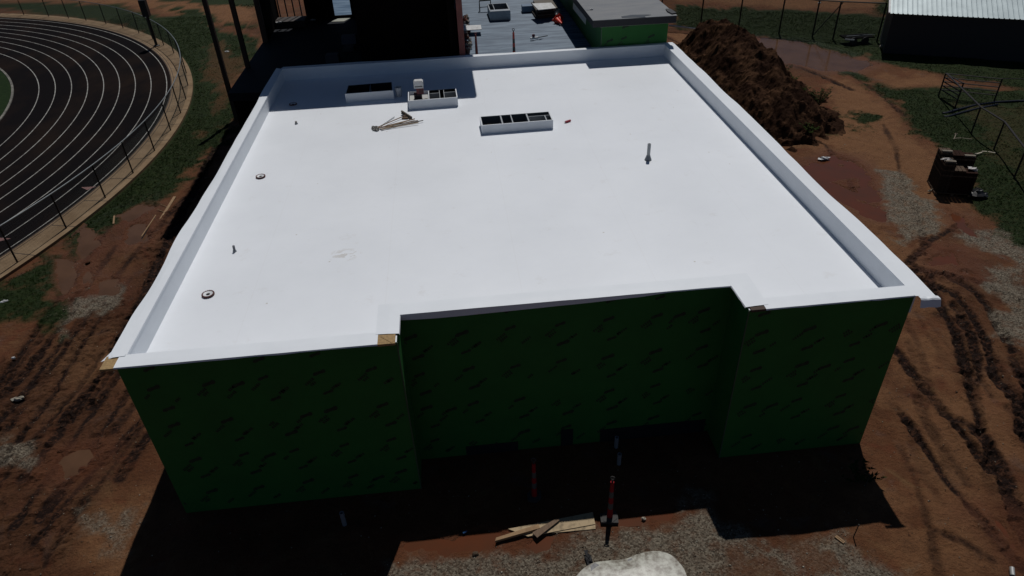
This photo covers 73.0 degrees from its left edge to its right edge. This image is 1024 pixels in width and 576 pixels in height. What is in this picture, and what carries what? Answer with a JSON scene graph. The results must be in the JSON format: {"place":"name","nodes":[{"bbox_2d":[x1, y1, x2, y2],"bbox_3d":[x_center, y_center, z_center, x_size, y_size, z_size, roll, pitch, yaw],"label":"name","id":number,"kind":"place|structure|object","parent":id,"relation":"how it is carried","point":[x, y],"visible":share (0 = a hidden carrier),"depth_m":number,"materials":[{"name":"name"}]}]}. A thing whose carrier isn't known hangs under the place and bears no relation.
{"place":"outdoors","nodes":[
{"label":"outdoors","id":0,"kind":"place"},
{"bbox_2d":[0,71,10,115],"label":"infield grass","id":1,"kind":"structure","parent":0,"point":[5,90],"depth_m":40.42,"materials":[{"name":"green plant"}]},
{"bbox_2d":[0,18,170,255],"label":"running track","id":2,"kind":"structure","parent":0,"point":[84,97],"depth_m":37.74,"materials":[{"name":"black rubber"}]},
{"bbox_2d":[0,13,192,281],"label":"concrete path","id":3,"kind":"structure","parent":0,"point":[168,57],"depth_m":32.19,"materials":[{"name":"brown concrete"}]},
{"bbox_2d":[0,0,187,271],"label":"chain link fence","id":4,"kind":"object","parent":3,"relation":"on","point":[136,28],"visible":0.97,"depth_m":30.65,"materials":[{"name":"black metal"}]},
{"bbox_2d":[137,0,159,46],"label":"speaker pole","id":5,"kind":"object","parent":3,"relation":"on","point":[144,8],"visible":1,"depth_m":46.01,"materials":[{"name":"black metal"}]},
{"bbox_2d":[341,34,356,44],"bbox_3d":[-8.391,-12.832,35.687,0.739,0.370,0.600,-5,35,-4],"label":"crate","id":6,"kind":"object","parent":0,"point":[346,39],"visible":1,"depth_m":35.47,"materials":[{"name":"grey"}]},
{"bbox_2d":[0,0,1023,575],"bbox_3d":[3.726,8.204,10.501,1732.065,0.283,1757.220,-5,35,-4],"label":"ground","id":7,"kind":"structure","parent":0,"point":[934,424],"depth_m":16.68,"materials":[{"name":"brown soil"}]},
{"bbox_2d":[0,68,13,120],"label":"track kerb","id":8,"kind":"structure","parent":7,"relation":"on","point":[11,97],"depth_m":39.93,"materials":[{"name":"grey concrete"}]},
{"bbox_2d":[10,396,24,400],"bbox_3d":[-13.487,3.016,18.889,0.355,0.127,0.153,-9,36,-10],"label":"scrap","id":9,"kind":"object","parent":7,"relation":"on","point":[19,398],"visible":1,"depth_m":18.85,"materials":[{"name":"beige stone"}]},
{"bbox_2d":[54,259,76,293],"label":"puddle","id":10,"kind":"object","parent":7,"relation":"on","point":[66,274],"visible":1,"depth_m":24.10,"materials":[{"name":"brown liquid"}]},
{"bbox_2d":[59,449,93,478],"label":"puddle","id":11,"kind":"object","parent":7,"relation":"on","point":[76,460],"visible":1,"depth_m":17.06,"materials":[{"name":"brown liquid"}]},
{"bbox_2d":[71,223,100,264],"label":"puddle","id":12,"kind":"object","parent":7,"relation":"on","point":[88,244],"visible":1,"depth_m":25.89,"materials":[{"name":"brown liquid"}]},
{"bbox_2d":[83,263,92,289],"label":"puddle","id":13,"kind":"object","parent":7,"relation":"on","point":[87,276],"visible":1,"depth_m":23.85,"materials":[{"name":"brown liquid"}]},
{"bbox_2d":[98,279,119,295],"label":"puddle","id":14,"kind":"object","parent":7,"relation":"on","point":[107,287],"visible":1,"depth_m":23.31,"materials":[{"name":"brown liquid"}]},
{"bbox_2d":[115,203,154,225],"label":"puddle","id":15,"kind":"object","parent":7,"relation":"on","point":[134,213],"visible":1,"depth_m":27.69,"materials":[{"name":"brown liquid"}]},
{"bbox_2d":[124,224,147,244],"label":"puddle","id":16,"kind":"object","parent":7,"relation":"on","point":[135,233],"visible":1,"depth_m":26.23,"materials":[{"name":"brown liquid"}]},
{"bbox_2d":[141,215,156,236],"bbox_3d":[-13.951,-2.393,26.609,0.035,0.060,1.635,-4,35,-3],"label":"timber lath","id":17,"kind":"object","parent":16,"relation":"on","point":[148,226],"visible":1,"depth_m":26.52,"materials":[{"name":"beige wood"}]},
{"bbox_2d":[157,196,175,217],"bbox_3d":[-13.937,-3.159,27.670,0.416,0.093,2.079,-5,35,-4],"label":"timber lath","id":18,"kind":"object","parent":7,"relation":"on","point":[170,203],"visible":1,"depth_m":27.87,"materials":[{"name":"beige wood"}]},
{"bbox_2d":[202,0,237,119],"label":"steel column","id":19,"kind":"structure","parent":7,"relation":"on","point":[216,43],"depth_m":33.70,"materials":[{"name":"black metal"}]},
{"bbox_2d":[339,511,346,525],"bbox_3d":[-3.693,5.049,15.143,0.100,0.420,0.098,-5,35,-4],"label":"pipe stub","id":20,"kind":"object","parent":7,"relation":"on","point":[343,518],"visible":1,"depth_m":15.09,"materials":[{"name":"grey plastic"}]},
{"bbox_2d":[228,0,464,128],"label":"unfinished building","id":21,"kind":"structure","parent":7,"relation":"on","point":[384,30],"depth_m":30.40,"materials":[{"name":"metal"}]},
{"bbox_2d":[228,0,250,67],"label":"steel column","id":22,"kind":"structure","parent":21,"relation":"attached to","point":[239,33],"depth_m":31.97,"materials":[{"name":"black metal"}]},
{"bbox_2d":[331,18,349,21],"bbox_3d":[-9.792,-15.337,39.625,0.959,0.025,0.682,-1,35,2],"label":"pale sheet","id":23,"kind":"object","parent":21,"relation":"on","point":[340,19],"visible":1,"depth_m":39.53,"materials":[{"name":"grey"}]},
{"bbox_2d":[404,531,500,557],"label":"puddle","id":24,"kind":"object","parent":7,"relation":"on","point":[475,541],"visible":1,"depth_m":14.82,"materials":[{"name":"liquid"}]},
{"bbox_2d":[332,0,591,54],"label":"metal roofed wing","id":25,"kind":"structure","parent":7,"relation":"on","point":[496,36],"depth_m":33.43,"materials":[{"name":"grey metal"}]},
{"bbox_2d":[465,47,469,53],"bbox_3d":[-1.943,-10.451,30.422,0.240,0.264,0.239,-5,35,-4],"label":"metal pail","id":26,"kind":"object","parent":25,"relation":"on","point":[467,49],"visible":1,"depth_m":30.35,"materials":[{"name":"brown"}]},
{"bbox_2d":[463,14,472,48],"bbox_3d":[-2.138,-12.211,32.972,0.392,0.300,6.093,-4,35,-3],"label":"rubble","id":27,"kind":"object","parent":25,"relation":"on","point":[466,20],"visible":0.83,"depth_m":32.30,"materials":[{"name":"brown brick"}]},
{"bbox_2d":[463,25,481,30],"bbox_3d":[-1.953,-12.427,33.055,0.978,0.030,0.878,-5,35,-4],"label":"white board","id":28,"kind":"object","parent":27,"relation":"on","point":[471,27],"visible":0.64,"depth_m":33.00,"materials":[{"name":"plastic"}]},
{"bbox_2d":[474,32,477,53],"bbox_3d":[-1.504,-10.163,29.185,0.320,1.205,0.339,-5,35,-4],"label":"delineator post","id":29,"kind":"object","parent":25,"relation":"on","point":[476,49],"visible":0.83,"depth_m":29.11,"materials":[{"name":"red plastic"}]},
{"bbox_2d":[487,3,510,20],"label":"metal curb","id":30,"kind":"structure","parent":25,"relation":"on","point":[498,11],"depth_m":34.93,"materials":[{"name":"metal"}]},
{"bbox_2d":[512,28,514,51],"bbox_3d":[0.075,-10.326,29.267,0.320,1.272,0.339,-5,35,-4],"label":"delineator post","id":31,"kind":"object","parent":25,"relation":"on","point":[513,36],"visible":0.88,"depth_m":29.13,"materials":[{"name":"red plastic"}]},
{"bbox_2d":[521,4,533,11],"bbox_3d":[0.821,-14.639,36.190,0.607,0.300,0.500,-5,35,-4],"label":"carton","id":32,"kind":"object","parent":25,"relation":"on","point":[527,8],"visible":0.79,"depth_m":36.00,"materials":[{"name":"blue"}]},
{"bbox_2d":[530,34,547,39],"bbox_3d":[1.240,-11.659,31.967,0.868,0.222,0.161,-14,37,-16],"label":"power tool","id":33,"kind":"object","parent":25,"relation":"on","point":[533,37],"visible":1,"depth_m":31.88,"materials":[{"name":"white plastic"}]},
{"bbox_2d":[531,0,557,17],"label":"sheet stack","id":34,"kind":"object","parent":25,"relation":"on","point":[544,8],"visible":0.95,"depth_m":34.99,"materials":[{"name":"grey"}]},
{"bbox_2d":[552,15,561,23],"bbox_3d":[2.221,-13.088,33.938,0.470,0.482,0.669,-5,35,-4],"label":"traffic cone","id":35,"kind":"object","parent":25,"relation":"on","point":[556,19],"visible":1,"depth_m":34.00,"materials":[{"name":"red plastic"}]},
{"bbox_2d":[472,551,478,556],"bbox_3d":[-0.769,5.578,14.525,0.138,0.126,0.098,-24,40,-28],"label":"stone","id":36,"kind":"object","parent":7,"relation":"on","point":[474,553],"visible":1,"depth_m":14.49,"materials":[{"name":"brown"}]},
{"bbox_2d":[0,0,1023,341],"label":"grass","id":37,"kind":"structure","parent":7,"relation":"on","point":[144,22],"depth_m":33.77,"materials":[{"name":"green plant"}]},
{"bbox_2d":[0,124,1023,575],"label":"stones","id":38,"kind":"object","parent":7,"relation":"on","point":[668,464],"visible":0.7,"depth_m":15.78,"materials":[{"name":"brown"}]},
{"bbox_2d":[99,42,940,512],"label":"flat roofed building","id":39,"kind":"structure","parent":7,"relation":"on","point":[383,310],"depth_m":16.20,"materials":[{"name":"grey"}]},
{"bbox_2d":[201,290,214,297],"bbox_3d":[-6.944,0.141,15.816,0.280,0.047,0.280,-5,35,-4],"label":"roof drain","id":40,"kind":"object","parent":39,"relation":"on","point":[207,293],"visible":1,"depth_m":15.80,"materials":[{"name":"grey metal"}]},
{"bbox_2d":[256,174,264,178],"bbox_3d":[-7.567,-3.361,20.836,0.280,0.047,0.280,-5,35,-4],"label":"roof drain","id":41,"kind":"object","parent":39,"relation":"on","point":[259,176],"visible":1,"depth_m":20.82,"materials":[{"name":"grey metal"}]},
{"bbox_2d":[345,82,393,102],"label":"roof curb","id":42,"kind":"structure","parent":39,"relation":"on","point":[369,92],"depth_m":25.94,"materials":[{"name":"white metal"}]},
{"bbox_2d":[371,126,378,130],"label":"crumpled rags","id":43,"kind":"object","parent":39,"relation":"on","point":[374,128],"visible":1,"depth_m":23.60,"materials":[{"name":"grey fabric"}]},
{"bbox_2d":[378,110,411,126],"bbox_3d":[-4.218,-5.852,24.104,1.380,0.145,0.692,-27,42,-31],"label":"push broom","id":44,"kind":"object","parent":39,"relation":"on","point":[405,114],"visible":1,"depth_m":24.31,"materials":[{"name":"brown wood"}]},
{"bbox_2d":[381,119,410,129],"bbox_3d":[-3.964,-5.619,23.766,1.162,0.072,0.036,-24,41,-28],"label":"wooden pole","id":45,"kind":"object","parent":39,"relation":"on","point":[396,124],"visible":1,"depth_m":23.76,"materials":[{"name":"brown wood"}]},
{"bbox_2d":[394,86,401,96],"bbox_3d":[-4.283,-7.412,26.149,0.285,0.360,0.280,-5,35,-4],"label":"bucket","id":46,"kind":"object","parent":39,"relation":"on","point":[398,90],"visible":1,"depth_m":26.09,"materials":[{"name":"white plastic"}]},
{"bbox_2d":[381,122,417,128],"bbox_3d":[-3.841,-5.550,23.683,1.309,0.072,0.036,-12,36,-14],"label":"wooden pole","id":47,"kind":"object","parent":39,"relation":"on","point":[400,125],"visible":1,"depth_m":23.67,"materials":[{"name":"brown wood"}]},
{"bbox_2d":[408,88,457,109],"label":"roof curb","id":48,"kind":"structure","parent":39,"relation":"on","point":[439,98],"depth_m":25.09,"materials":[{"name":"white metal"}]},
{"bbox_2d":[413,79,423,99],"bbox_3d":[-3.384,-7.192,25.105,0.370,0.700,0.304,-5,35,-4],"label":"water cooler","id":49,"kind":"object","parent":48,"relation":"on","point":[418,87],"visible":0.98,"depth_m":24.98,"materials":[{"name":"white plastic"}]},
{"bbox_2d":[480,111,552,133],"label":"roof curb","id":50,"kind":"structure","parent":39,"relation":"on","point":[518,122],"depth_m":23.09,"materials":[{"name":"white metal"}]},
{"bbox_2d":[644,143,651,161],"bbox_3d":[4.103,-4.083,20.784,0.220,0.520,0.217,-5,35,-4],"label":"vent pipe","id":51,"kind":"object","parent":39,"relation":"on","point":[648,157],"visible":1,"depth_m":20.78,"materials":[{"name":"grey"}]},
{"bbox_2d":[527,458,541,502],"bbox_3d":[0.486,4.204,15.320,0.320,1.319,0.339,-5,35,-4],"label":"delineator post","id":52,"kind":"object","parent":7,"relation":"on","point":[534,495],"visible":1,"depth_m":15.53,"materials":[{"name":"red plastic"}]},
{"bbox_2d":[527,536,554,552],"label":"puddle","id":53,"kind":"object","parent":7,"relation":"on","point":[541,545],"visible":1,"depth_m":14.72,"materials":[{"name":"liquid"}]},
{"bbox_2d":[508,512,594,536],"bbox_3d":[0.879,5.168,15.004,1.908,0.020,0.308,-8,36,-8],"label":"plywood strip","id":54,"kind":"object","parent":7,"relation":"on","point":[576,521],"visible":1,"depth_m":15.03,"materials":[{"name":"beige wood"}]},
{"bbox_2d":[495,524,539,542],"bbox_3d":[0.109,5.258,14.841,1.002,0.070,0.106,-11,36,-13],"label":"plank","id":55,"kind":"object","parent":54,"relation":"on","point":[527,530],"visible":1,"depth_m":14.81,"materials":[{"name":"beige wood"}]},
{"bbox_2d":[532,519,559,537],"bbox_3d":[0.748,5.156,14.929,0.657,0.025,0.164,-25,41,-29],"label":"plank","id":56,"kind":"object","parent":54,"relation":"on","point":[539,532],"visible":1,"depth_m":14.89,"materials":[{"name":"brown wood"}]},
{"bbox_2d":[552,525,595,532],"bbox_3d":[1.336,5.195,14.974,0.970,0.020,0.160,-5,35,-4],"label":"plywood strip","id":57,"kind":"object","parent":7,"relation":"on","point":[591,527],"visible":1,"depth_m":14.94,"materials":[{"name":"beige wood"}]},
{"bbox_2d":[584,550,592,564],"bbox_3d":[1.577,5.592,14.347,0.155,0.158,0.329,-12,36,-14],"label":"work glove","id":58,"kind":"object","parent":7,"relation":"on","point":[588,558],"visible":1,"depth_m":14.30,"materials":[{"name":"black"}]},
{"bbox_2d":[602,476,616,524],"bbox_3d":[2.115,4.478,14.770,0.320,1.396,0.339,-5,35,-4],"label":"delineator post","id":59,"kind":"object","parent":7,"relation":"on","point":[609,515],"visible":1,"depth_m":14.94,"materials":[{"name":"red plastic"}]},
{"bbox_2d":[600,513,607,523],"bbox_3d":[2.008,5.039,15.126,0.161,0.076,0.232,-1,35,2],"label":"rubber block","id":60,"kind":"object","parent":59,"relation":"on","point":[601,519],"depth_m":15.07,"materials":[{"name":"grey rubber"}]},
{"bbox_2d":[612,514,618,524],"bbox_3d":[2.233,5.041,15.109,0.161,0.076,0.232,-1,35,2],"label":"rubber block","id":61,"kind":"object","parent":59,"relation":"on","point":[615,522],"depth_m":15.02,"materials":[{"name":"grey rubber"}]},
{"bbox_2d":[614,436,618,448],"bbox_3d":[2.522,3.726,16.726,0.100,0.350,0.098,-5,35,-4],"label":"pipe stub","id":62,"kind":"object","parent":7,"relation":"on","point":[616,440],"visible":1,"depth_m":16.68,"materials":[{"name":"grey plastic"}]},
{"bbox_2d":[560,0,676,46],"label":"green penthouse","id":63,"kind":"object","parent":7,"relation":"on","point":[604,23],"visible":0.33,"depth_m":28.90,"materials":[{"name":"grey"}]},
{"bbox_2d":[617,452,621,465],"bbox_3d":[2.524,4.026,16.299,0.100,0.350,0.098,-5,35,-4],"label":"pipe stub","id":64,"kind":"object","parent":7,"relation":"on","point":[619,455],"visible":1,"depth_m":16.25,"materials":[{"name":"grey plastic"}]},
{"bbox_2d":[577,551,686,575],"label":"white sheet","id":65,"kind":"object","parent":7,"relation":"on","point":[654,563],"visible":1,"depth_m":14.03,"materials":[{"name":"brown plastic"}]},
{"bbox_2d":[598,508,675,527],"bbox_3d":[2.757,5.063,15.163,2.265,0.001,0.506,-5,35,-4],"label":"dirt patch","id":66,"kind":"object","parent":7,"relation":"on","point":[630,518],"visible":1,"depth_m":15.19,"materials":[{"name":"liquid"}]},
{"bbox_2d":[669,25,694,29],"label":"white pipe","id":67,"kind":"object","parent":7,"relation":"on","point":[681,27],"visible":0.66,"depth_m":45.78,"materials":[{"name":"plastic"}]},
{"bbox_2d":[675,18,845,152],"bbox_3d":[11.629,-11.635,35.916,11.300,3.314,19.500,-5,35,-4],"label":"dirt mound","id":68,"kind":"object","parent":7,"relation":"on","point":[747,72],"visible":0.59,"depth_m":32.71,"materials":[{"name":"soil"}]},
{"bbox_2d":[799,122,819,132],"bbox_3d":[13.296,-7.110,30.979,0.727,0.415,0.861,-11,36,-13],"label":"weed","id":69,"kind":"object","parent":68,"relation":"on","point":[812,129],"visible":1,"depth_m":31.04,"materials":[{"name":"green plant"}]},
{"bbox_2d":[808,87,832,105],"bbox_3d":[15.226,-9.402,34.098,1.284,1.035,0.942,2,35,7],"label":"bush","id":70,"kind":"object","parent":68,"relation":"on","point":[823,97],"visible":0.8,"depth_m":34.11,"materials":[{"name":"green plant"}]},
{"bbox_2d":[661,0,887,41],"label":"dark chain fence","id":71,"kind":"object","parent":7,"relation":"on","point":[782,15],"visible":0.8,"depth_m":43.96,"materials":[{"name":"black metal"}]},
{"bbox_2d":[759,38,872,71],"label":"puddle","id":72,"kind":"object","parent":7,"relation":"on","point":[815,57],"visible":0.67,"depth_m":40.85,"materials":[{"name":"brown liquid"}]},
{"bbox_2d":[818,156,829,159],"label":"litter","id":73,"kind":"object","parent":7,"relation":"on","point":[823,158],"visible":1,"depth_m":29.40,"materials":[{"name":"white plastic"}]},
{"bbox_2d":[835,535,844,543],"bbox_3d":[6.866,5.271,14.501,0.070,0.060,0.197,-24,41,-28],"label":"wood offcut","id":74,"kind":"object","parent":7,"relation":"on","point":[839,539],"visible":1,"depth_m":14.48,"materials":[{"name":"beige wood"}]},
{"bbox_2d":[801,155,886,221],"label":"puddle","id":75,"kind":"object","parent":7,"relation":"on","point":[823,174],"visible":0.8,"depth_m":27.62,"materials":[{"name":"liquid"}]},
{"bbox_2d":[839,33,874,44],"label":"trailer","id":76,"kind":"object","parent":7,"relation":"on","point":[864,37],"visible":1,"depth_m":42.38,"materials":[{"name":"black metal"}]},
{"bbox_2d":[842,458,885,483],"bbox_3d":[7.828,4.252,15.472,0.766,0.625,0.745,-28,42,-31],"label":"weed","id":77,"kind":"object","parent":7,"relation":"on","point":[858,476],"visible":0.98,"depth_m":15.52,"materials":[{"name":"green plant"}]},
{"bbox_2d":[928,252,969,274],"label":"puddle","id":78,"kind":"object","parent":7,"relation":"on","point":[939,260],"visible":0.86,"depth_m":22.97,"materials":[{"name":"liquid"}]},
{"bbox_2d":[879,0,1023,61],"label":"metal shed","id":79,"kind":"structure","parent":7,"relation":"on","point":[987,29],"depth_m":39.20,"materials":[{"name":"dark blue grey siding"},{"name":"white corrugated metal"}]},
{"bbox_2d":[927,148,977,197],"bbox_3d":[16.926,-4.459,26.506,1.236,1.536,1.150,6,36,12],"label":"brick pallet","id":80,"kind":"object","parent":7,"relation":"on","point":[954,175],"visible":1,"depth_m":26.25,"materials":[{"name":"brown brick"}]},
{"bbox_2d":[951,213,976,236],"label":"puddle","id":81,"kind":"object","parent":7,"relation":"on","point":[959,221],"visible":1,"depth_m":24.79,"materials":[{"name":"liquid"}]},
{"bbox_2d":[944,103,998,116],"bbox_3d":[22.008,-8.515,33.217,3.570,0.130,0.178,-15,37,-18],"label":"black hose","id":82,"kind":"object","parent":7,"relation":"on","point":[954,114],"visible":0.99,"depth_m":33.17,"materials":[{"name":"black"}]},
{"bbox_2d":[968,187,988,198],"bbox_3d":[17.681,-3.596,26.321,0.743,0.429,0.569,-5,35,-4],"label":"black bag","id":83,"kind":"object","parent":7,"relation":"on","point":[977,193],"visible":1,"depth_m":26.17,"materials":[{"name":"black plastic"}]},
{"bbox_2d":[942,100,1023,113],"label":"black hose","id":84,"kind":"object","parent":7,"relation":"on","point":[957,109],"visible":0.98,"depth_m":33.80,"materials":[{"name":"black"}]},
{"bbox_2d":[946,73,1023,177],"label":"pipe fence","id":85,"kind":"object","parent":7,"relation":"on","point":[999,118],"visible":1,"depth_m":29.68,"materials":[{"name":"black metal"}]},
{"bbox_2d":[941,75,963,106],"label":"pipe gate","id":86,"kind":"structure","parent":85,"relation":"attached to","point":[960,90],"depth_m":33.73,"materials":[{"name":"black metal"}]},
{"bbox_2d":[938,73,1002,100],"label":"pipe gate","id":87,"kind":"structure","parent":85,"relation":"attached to","point":[1000,82],"depth_m":33.95,"materials":[{"name":"black metal"}]},
{"bbox_2d":[995,521,1014,548],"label":"puddle","id":88,"kind":"object","parent":7,"relation":"on","point":[1002,529],"visible":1,"depth_m":14.63,"materials":[{"name":"liquid"}]},
{"bbox_2d":[1009,566,1014,575],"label":"tin can","id":89,"kind":"object","parent":7,"relation":"on","point":[1012,570],"visible":1,"depth_m":13.74,"materials":[{"name":"white metal"}]},
{"bbox_2d":[968,166,977,170],"bbox_3d":[17.293,-4.444,26.047,0.393,0.233,0.224,-1,35,1],"label":"plastic wrap","id":90,"kind":"object","parent":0,"point":[973,168],"visible":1,"depth_m":25.97,"materials":[{"name":"grey plastic"}]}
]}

